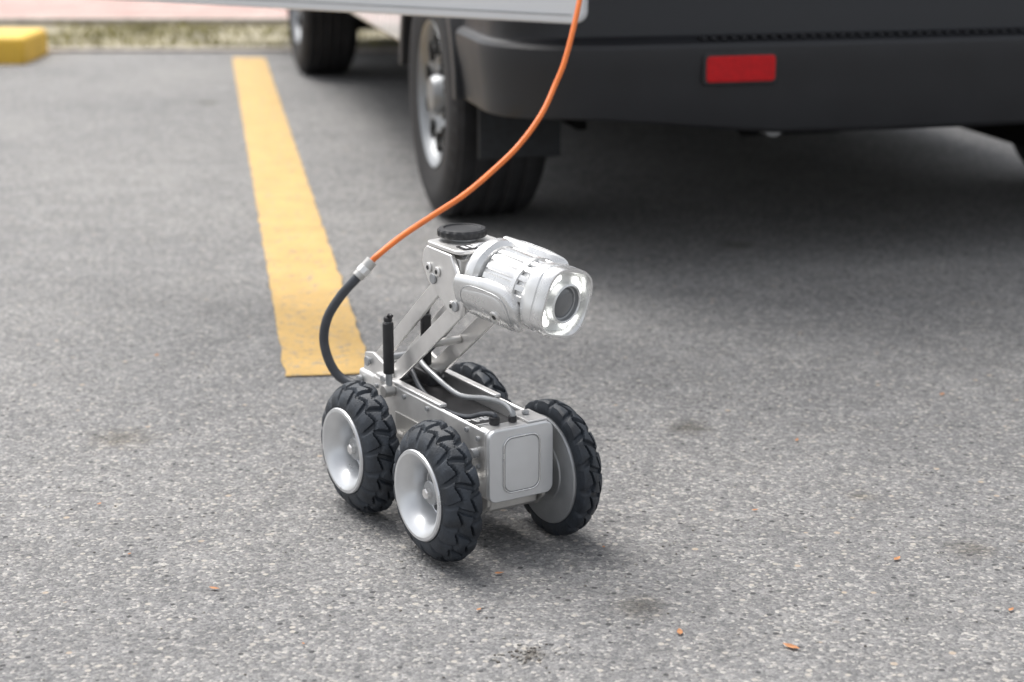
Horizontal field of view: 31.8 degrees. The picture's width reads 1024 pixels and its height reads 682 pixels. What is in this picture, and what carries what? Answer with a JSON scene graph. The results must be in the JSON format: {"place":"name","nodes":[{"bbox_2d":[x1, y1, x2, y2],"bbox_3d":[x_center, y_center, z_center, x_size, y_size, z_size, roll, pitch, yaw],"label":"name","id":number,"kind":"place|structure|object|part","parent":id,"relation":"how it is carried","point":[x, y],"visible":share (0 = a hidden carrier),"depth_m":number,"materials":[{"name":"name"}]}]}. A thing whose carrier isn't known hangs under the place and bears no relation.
{"place":"outdoors","nodes":[
{"label":"outdoors","id":0,"kind":"place"},
{"bbox_2d":[0,0,287,16],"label":"brick pavement","id":1,"kind":"structure","parent":0,"point":[65,8],"depth_m":12.04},
{"bbox_2d":[0,19,398,46],"bbox_3d":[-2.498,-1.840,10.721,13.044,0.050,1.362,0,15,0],"label":"grass","id":2,"kind":"structure","parent":0,"point":[130,29],"depth_m":10.68,"materials":[{"name":"plant"}]},
{"bbox_2d":[407,362,439,386],"bbox_3d":[-0.155,0.057,3.130,0.024,0.024,0.085,-9,18,-31],"label":"arm spine","id":3,"kind":"object","parent":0,"point":[424,377],"visible":0.61,"depth_m":3.10},
{"bbox_2d":[429,273,435,283],"bbox_3d":[-0.129,-0.102,2.929,0.004,0.018,0.018,-10,18,-31],"label":"pivot cap","id":4,"kind":"object","parent":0,"point":[432,277],"visible":1,"depth_m":2.93,"materials":[{"name":"silver metal"}]},
{"bbox_2d":[451,301,457,311],"bbox_3d":[-0.092,-0.055,2.881,0.004,0.018,0.018,-9,18,-30],"label":"pivot cap","id":5,"kind":"object","parent":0,"point":[455,307],"visible":1,"depth_m":2.88,"materials":[{"name":"silver metal"}]},
{"bbox_2d":[428,235,494,254],"bbox_3d":[-0.068,-0.158,2.927,0.108,0.006,0.108,-9,18,-31],"label":"carrier top","id":6,"kind":"object","parent":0,"point":[447,245],"visible":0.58,"depth_m":2.91,"materials":[{"name":"silver metal"}]},
{"bbox_2d":[0,53,1023,681],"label":"asphalt ground","id":7,"kind":"structure","parent":0,"point":[126,187],"depth_m":3.73,"materials":[{"name":"grey asphalt"}]},
{"bbox_2d":[0,28,47,63],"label":"yellow kerb","id":8,"kind":"structure","parent":7,"relation":"on","point":[22,45],"depth_m":9.52,"materials":[{"name":"paint"}]},
{"bbox_2d":[0,17,288,24],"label":"kerb","id":9,"kind":"structure","parent":7,"relation":"on","point":[100,20],"depth_m":11.37,"materials":[{"name":"concrete"}]},
{"bbox_2d":[48,47,398,52],"bbox_3d":[0.000,-1.575,10.048,60.000,0.120,0.090,0,15,0],"label":"verge edging","id":10,"kind":"object","parent":7,"relation":"on","point":[199,49],"depth_m":9.99,"materials":[{"name":"concrete"}]},
{"bbox_2d":[232,57,365,375],"bbox_3d":[-0.908,-0.732,6.823,0.197,0.001,6.152,-3,16,-9],"label":"parking line","id":11,"kind":"object","parent":7,"relation":"on","point":[305,279],"visible":0.98,"depth_m":5.20,"materials":[{"name":"yellow paint"}]},
{"bbox_2d":[321,380,399,512],"bbox_3d":[-0.247,0.180,3.094,0.104,0.229,0.229,-9,18,-31],"label":"wheel rear","id":12,"kind":"object","parent":7,"relation":"on","point":[360,440],"visible":0.98,"depth_m":3.03,"materials":[{"name":"rubber"}]},
{"bbox_2d":[392,420,482,561],"bbox_3d":[-0.108,0.238,2.883,0.104,0.231,0.231,-9,18,-31],"label":"wheel front","id":13,"kind":"object","parent":7,"relation":"on","point":[437,494],"visible":1,"depth_m":2.82,"materials":[{"name":"rubber"}]},
{"bbox_2d":[448,362,511,402],"bbox_3d":[-0.077,0.152,3.197,0.104,0.231,0.231,-9,18,-31],"label":"wheel rear","id":14,"kind":"object","parent":7,"relation":"on","point":[480,374],"visible":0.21,"depth_m":3.15,"materials":[{"name":"rubber"}]},
{"bbox_2d":[0,284,1023,681],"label":"grit","id":15,"kind":"object","parent":7,"relation":"on","point":[508,530],"visible":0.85,"depth_m":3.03,"materials":[{"name":"grey gravel"}]},
{"bbox_2d":[97,353,1013,647],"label":"leaf litter","id":16,"kind":"object","parent":7,"relation":"on","point":[679,631],"visible":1,"depth_m":2.71,"materials":[{"name":"brown plant"}]},
{"bbox_2d":[523,399,601,535],"bbox_3d":[0.060,0.210,2.985,0.104,0.230,0.230,-9,18,-31],"label":"wheel front","id":17,"kind":"object","parent":7,"relation":"on","point":[567,503],"visible":0.78,"depth_m":2.92,"materials":[{"name":"rubber"}]},
{"bbox_2d":[397,435,536,511],"bbox_3d":[-0.093,0.198,3.066,0.096,0.070,0.360,-9,18,-31],"label":"chassis","id":18,"kind":"object","parent":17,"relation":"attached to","point":[513,503],"visible":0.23,"depth_m":2.93,"materials":[{"name":"metal"}]},
{"bbox_2d":[407,382,507,420],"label":"tray floor","id":19,"kind":"structure","parent":18,"relation":"on","point":[449,399],"depth_m":3.09,"materials":[{"name":"plastic"}]},
{"bbox_2d":[359,367,413,385],"bbox_3d":[-0.210,0.077,3.227,0.116,0.067,0.059,-9,18,-31],"label":"mount","id":20,"kind":"object","parent":19,"relation":"on","point":[368,376],"visible":0.2,"depth_m":3.19,"materials":[{"name":"metal"}]},
{"bbox_2d":[319,274,360,383],"bbox_3d":[-0.265,-0.011,3.279,0.192,0.212,0.060,12,19,36],"label":"tether hose","id":21,"kind":"object","parent":20,"relation":"attached to","point":[343,292],"visible":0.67,"depth_m":3.31,"materials":[{"name":"black rubber"}]},
{"bbox_2d":[370,0,581,262],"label":"orange cable","id":22,"kind":"object","parent":21,"relation":"attached to","point":[375,257],"visible":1,"depth_m":3.50,"materials":[{"name":"orange rubber"}]},
{"bbox_2d":[353,257,375,280],"bbox_3d":[-0.270,-0.132,3.293,0.043,0.043,0.028,-9,18,-31],"label":"tether connector","id":23,"kind":"object","parent":22,"relation":"attached to","point":[369,263],"visible":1,"depth_m":3.28,"materials":[{"name":"metal"}]},
{"bbox_2d":[356,263,370,276],"bbox_3d":[-0.272,-0.130,3.293,0.026,0.027,0.027,-9,18,-31],"label":"tether connector nut","id":24,"kind":"object","parent":23,"relation":"attached to","point":[363,269],"visible":1,"depth_m":3.28,"materials":[{"name":"silver metal"}]},
{"bbox_2d":[356,375,362,379],"bbox_3d":[-0.271,0.068,3.204,0.008,0.015,0.015,-9,18,-31],"label":"bolt","id":25,"kind":"object","parent":20,"relation":"attached to","point":[359,377],"visible":0.59,"depth_m":3.20,"materials":[{"name":"silver metal"}]},
{"bbox_2d":[364,351,393,376],"bbox_3d":[-0.234,0.045,3.160,0.006,0.045,0.107,-9,18,-31],"label":"pivot bracket","id":26,"kind":"object","parent":20,"relation":"attached to","point":[375,365],"visible":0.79,"depth_m":3.17,"materials":[{"name":"metal"}]},
{"bbox_2d":[364,356,369,365],"bbox_3d":[-0.256,0.035,3.178,0.003,0.018,0.018,-9,18,-31],"label":"pivot cap","id":27,"kind":"object","parent":26,"relation":"attached to","point":[366,360],"visible":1,"depth_m":3.17,"materials":[{"name":"silver metal"}]},
{"bbox_2d":[369,351,405,363],"bbox_3d":[-0.207,0.027,3.208,0.112,0.012,0.012,-9,18,-31],"label":"pivot pin","id":28,"kind":"object","parent":20,"relation":"on","point":[398,355],"visible":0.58,"depth_m":3.20,"materials":[{"name":"silver metal"}]},
{"bbox_2d":[376,284,438,358],"bbox_3d":[-0.171,-0.037,3.067,0.008,0.225,0.267,-9,18,-30],"label":"guide bar","id":29,"kind":"object","parent":20,"relation":"on","point":[419,309],"visible":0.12,"depth_m":3.05,"materials":[{"name":"metal"}]},
{"bbox_2d":[408,305,446,348],"bbox_3d":[-0.115,-0.046,3.100,0.006,0.225,0.267,-9,18,-31],"label":"guide bar","id":30,"kind":"object","parent":20,"relation":"on","point":[442,310],"visible":0.08,"depth_m":3.12,"materials":[{"name":"metal"}]},
{"bbox_2d":[432,352,444,377],"bbox_3d":[-0.149,0.031,3.211,0.006,0.045,0.107,-10,18,-31],"label":"pivot bracket","id":31,"kind":"object","parent":20,"relation":"attached to","point":[434,356],"visible":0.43,"depth_m":3.19,"materials":[{"name":"metal"}]},
{"bbox_2d":[402,374,412,379],"bbox_3d":[-0.175,0.060,3.164,0.112,0.012,0.012,-9,18,-31],"label":"pivot pin","id":32,"kind":"object","parent":19,"relation":"on","point":[406,377],"visible":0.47,"depth_m":3.15,"materials":[{"name":"black metal"}]},
{"bbox_2d":[430,317,493,375],"bbox_3d":[-0.072,-0.008,3.059,0.006,0.216,0.280,-9,18,-31],"label":"lift bar","id":33,"kind":"object","parent":32,"relation":"attached to","point":[474,331],"visible":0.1,"depth_m":3.08,"materials":[{"name":"metal"}]},
{"bbox_2d":[433,335,461,347],"bbox_3d":[-0.122,0.002,3.060,0.078,0.014,0.014,-9,18,-31],"label":"cross tube","id":34,"kind":"object","parent":33,"relation":"attached to","point":[451,340],"visible":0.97,"depth_m":3.06,"materials":[{"name":"metal"}]},
{"bbox_2d":[374,374,485,480],"bbox_3d":[-0.141,0.144,3.020,0.007,0.089,0.380,-9,18,-31],"label":"side plate","id":35,"kind":"object","parent":19,"relation":"on","point":[411,406],"visible":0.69,"depth_m":3.00,"materials":[{"name":"metal"}]},
{"bbox_2d":[395,411,417,433],"bbox_3d":[-0.142,0.161,3.017,0.004,0.032,0.220,-9,18,-30],"label":"panel","id":36,"kind":"object","parent":35,"relation":"attached to","point":[404,424],"visible":0.38,"depth_m":3.08,"materials":[{"name":"metal"}]},
{"bbox_2d":[376,372,446,407],"bbox_3d":[-0.173,0.082,3.064,0.014,0.006,0.225,-9,18,-31],"label":"rail","id":37,"kind":"object","parent":35,"relation":"on","point":[419,393],"visible":0.97,"depth_m":3.04,"materials":[{"name":"metal"}]},
{"bbox_2d":[380,385,395,397],"bbox_3d":[-0.213,0.086,3.097,0.020,0.022,0.022,-9,18,-31],"label":"lock knob","id":38,"kind":"object","parent":37,"relation":"attached to","point":[387,391],"visible":0.98,"depth_m":3.09,"materials":[{"name":"metal"}]},
{"bbox_2d":[385,374,392,385],"bbox_3d":[-0.211,0.067,3.094,0.012,0.024,0.012,-9,18,-31],"label":"strut foot","id":39,"kind":"object","parent":38,"relation":"on","point":[389,381],"visible":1,"depth_m":3.09},
{"bbox_2d":[382,322,393,374],"bbox_3d":[-0.211,0.012,3.078,0.019,0.090,0.019,-9,18,-31],"label":"strut","id":40,"kind":"object","parent":39,"relation":"on","point":[388,348],"visible":1,"depth_m":3.07,"materials":[{"name":"plastic"}]},
{"bbox_2d":[383,316,391,321],"bbox_3d":[-0.211,-0.037,3.065,0.015,0.008,0.015,-9,18,-31],"label":"strut cap","id":41,"kind":"object","parent":40,"relation":"on","point":[387,319],"visible":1,"depth_m":3.06,"materials":[{"name":"plastic"}]},
{"bbox_2d":[469,448,478,458],"bbox_3d":[-0.061,0.180,2.880,0.011,0.017,0.017,-9,18,-31],"label":"side knob","id":42,"kind":"object","parent":35,"relation":"attached to","point":[474,452],"visible":0.81,"depth_m":2.87,"materials":[{"name":"silver metal"}]},
{"bbox_2d":[410,368,497,418],"bbox_3d":[-0.114,0.092,3.005,0.027,0.044,0.322,-9,18,-29],"label":"deck cable","id":43,"kind":"object","parent":19,"relation":"on","point":[460,415],"visible":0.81,"depth_m":2.94,"materials":[{"name":"grey rubber"}]},
{"bbox_2d":[419,359,515,416],"bbox_3d":[-0.081,0.078,3.015,0.022,0.042,0.315,-10,19,-33],"label":"deck cable","id":44,"kind":"object","parent":19,"relation":"on","point":[449,388],"visible":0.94,"depth_m":3.01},
{"bbox_2d":[440,374,523,419],"bbox_3d":[-0.045,0.128,3.078,0.008,0.089,0.380,-9,18,-31],"label":"side plate","id":45,"kind":"object","parent":19,"relation":"on","point":[459,386],"visible":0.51,"depth_m":3.08,"materials":[{"name":"metal"}]},
{"bbox_2d":[443,369,500,397],"bbox_3d":[-0.084,0.067,3.118,0.014,0.006,0.225,-9,18,-31],"label":"rail","id":46,"kind":"object","parent":45,"relation":"on","point":[472,383],"visible":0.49,"depth_m":3.09,"materials":[{"name":"metal"}]},
{"bbox_2d":[457,408,507,427],"bbox_3d":[-0.052,0.133,2.974,0.074,0.004,0.115,-9,18,-31],"label":"label panel","id":47,"kind":"object","parent":19,"relation":"on","point":[482,421],"visible":0.28,"depth_m":2.98,"materials":[{"name":"plastic"}]},
{"bbox_2d":[481,498,490,514],"bbox_3d":[-0.075,0.234,2.944,0.008,0.075,0.145,-9,18,-30],"label":"drive box","id":48,"kind":"object","parent":18,"relation":"attached to","point":[486,505],"visible":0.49,"depth_m":2.89,"materials":[{"name":"metal"}]},
{"bbox_2d":[479,419,546,500],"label":"front block","id":49,"kind":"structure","parent":18,"relation":"attached to","point":[488,429],"depth_m":2.87,"materials":[{"name":"metal"}]},
{"bbox_2d":[489,416,499,425],"bbox_3d":[-0.028,0.127,2.880,0.017,0.013,0.017,-9,18,-31],"label":"plug","id":50,"kind":"object","parent":49,"relation":"on","point":[493,421],"visible":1,"depth_m":2.87,"materials":[{"name":"plastic"}]},
{"bbox_2d":[508,415,516,422],"bbox_3d":[0.001,0.125,2.895,0.014,0.010,0.014,-9,18,-31],"label":"plug","id":51,"kind":"object","parent":49,"relation":"on","point":[512,419],"visible":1,"depth_m":2.89,"materials":[{"name":"plastic"}]},
{"bbox_2d":[487,421,552,502],"bbox_3d":[0.013,0.194,2.889,0.121,0.121,0.010,-9,18,-31],"label":"front cover","id":52,"kind":"object","parent":49,"relation":"attached to","point":[496,440],"visible":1,"depth_m":2.88,"materials":[{"name":"silver metal"}]},
{"bbox_2d":[503,433,540,492],"bbox_3d":[0.016,0.196,2.885,0.071,0.096,0.003,-9,18,-31],"label":"cover outline","id":53,"kind":"object","parent":52,"relation":"attached to","point":[504,462],"visible":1,"depth_m":2.88,"materials":[{"name":"silver metal"}]},
{"bbox_2d":[505,434,538,490],"bbox_3d":[0.016,0.195,2.885,0.065,0.090,0.002,-9,18,-30],"label":"cover inset","id":54,"kind":"object","parent":52,"relation":"attached to","point":[505,446],"visible":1,"depth_m":2.88,"materials":[{"name":"grey metal"}]},
{"bbox_2d":[505,435,538,490],"bbox_3d":[0.016,0.196,2.885,0.063,0.088,0.001,-9,18,-30],"label":"cover inset face","id":55,"kind":"object","parent":54,"relation":"attached to","point":[521,462],"visible":1,"depth_m":2.88},
{"bbox_2d":[515,409,546,422],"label":"front block top","id":56,"kind":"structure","parent":49,"relation":"on","point":[532,416],"depth_m":2.91,"materials":[{"name":"metal"}]},
{"bbox_2d":[522,409,528,413],"bbox_3d":[0.022,0.115,2.921,0.012,0.006,0.012,-9,18,-31],"label":"plug","id":57,"kind":"object","parent":56,"relation":"on","point":[525,411],"visible":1,"depth_m":2.92,"materials":[{"name":"silver metal"}]},
{"bbox_2d":[534,493,544,502],"bbox_3d":[0.014,0.220,2.997,0.008,0.075,0.145,-9,18,-31],"label":"drive box","id":58,"kind":"object","parent":18,"relation":"attached to","point":[540,496],"visible":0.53,"depth_m":2.95,"materials":[{"name":"metal"}]},
{"bbox_2d":[124,0,1023,216],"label":"parked van","id":59,"kind":"object","parent":7,"relation":"on","point":[482,74],"visible":0.98,"depth_m":4.77,"materials":[{"name":"white paint"}]},
{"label":"open rear door","id":60,"kind":"part","parent":59,"relation":"part of","materials":[{"name":"white paint"}]},
{"label":"arm","id":61,"kind":"object","parent":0,"visible":0},
{"bbox_2d":[420,313,431,364],"bbox_3d":[-0.150,-0.003,3.133,0.019,0.090,0.019,-9,18,-31],"label":"strut","id":62,"kind":"object","parent":61,"relation":"attached to","point":[425,322],"visible":0.42,"depth_m":3.12,"materials":[{"name":"plastic"}]},
{"bbox_2d":[453,236,592,337],"bbox_3d":[0.010,-0.087,2.855,0.212,0.127,0.143,23,26,39],"label":"camera head","id":63,"kind":"object","parent":61,"relation":"attached to","point":[512,284],"visible":0.99,"depth_m":2.81},
{"bbox_2d":[441,249,467,273],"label":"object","id":64,"kind":"object","parent":63,"relation":"on","point":[461,262],"visible":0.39,"depth_m":2.87,"materials":[{"name":"silver metal"}]},
{"bbox_2d":[425,262,431,272],"bbox_3d":[-0.136,-0.120,2.937,0.004,0.017,0.017,-9,18,-30],"label":"carrier bolt","id":65,"kind":"object","parent":64,"relation":"in","point":[429,267],"visible":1,"depth_m":2.93,"materials":[{"name":"metal"}]},
{"bbox_2d":[394,309,467,379],"bbox_3d":[-0.145,0.004,3.015,0.008,0.216,0.280,-9,18,-30],"label":"lift bar","id":66,"kind":"object","parent":64,"relation":"attached to","point":[430,338],"visible":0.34,"depth_m":3.01,"materials":[{"name":"metal"}]},
{"bbox_2d":[434,267,439,276],"bbox_3d":[-0.121,-0.112,2.914,0.004,0.017,0.017,-9,18,-31],"label":"carrier bolt","id":67,"kind":"object","parent":64,"relation":"in","point":[438,271],"visible":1,"depth_m":2.91,"materials":[{"name":"metal"}]},
{"bbox_2d":[422,245,465,317],"bbox_3d":[-0.110,-0.098,2.912,0.008,0.099,0.130,-9,18,-31],"label":"carrier plate","id":68,"kind":"object","parent":64,"relation":"attached to","point":[445,262],"visible":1,"depth_m":2.90,"materials":[{"name":"silver metal"}]},
{"bbox_2d":[437,223,486,239],"bbox_3d":[-0.082,-0.180,2.943,0.082,0.014,0.082,-9,18,-31],"label":"top knob","id":69,"kind":"object","parent":64,"relation":"on","point":[462,231],"visible":1,"depth_m":2.92,"materials":[{"name":"plastic"}]},
{"bbox_2d":[451,239,476,241],"bbox_3d":[-0.080,-0.169,2.943,0.044,0.007,0.044,-9,18,-31],"label":"knob neck","id":70,"kind":"object","parent":64,"relation":"on","point":[464,240],"visible":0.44,"depth_m":2.92,"materials":[{"name":"grey metal"}]},
{"bbox_2d":[456,244,477,249],"bbox_3d":[-0.048,-0.154,2.898,0.084,0.001,0.030,-9,18,-31],"label":"top label","id":71,"kind":"object","parent":64,"relation":"on","point":[468,248],"visible":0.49,"depth_m":2.88,"materials":[{"name":"plastic"}]}
]}

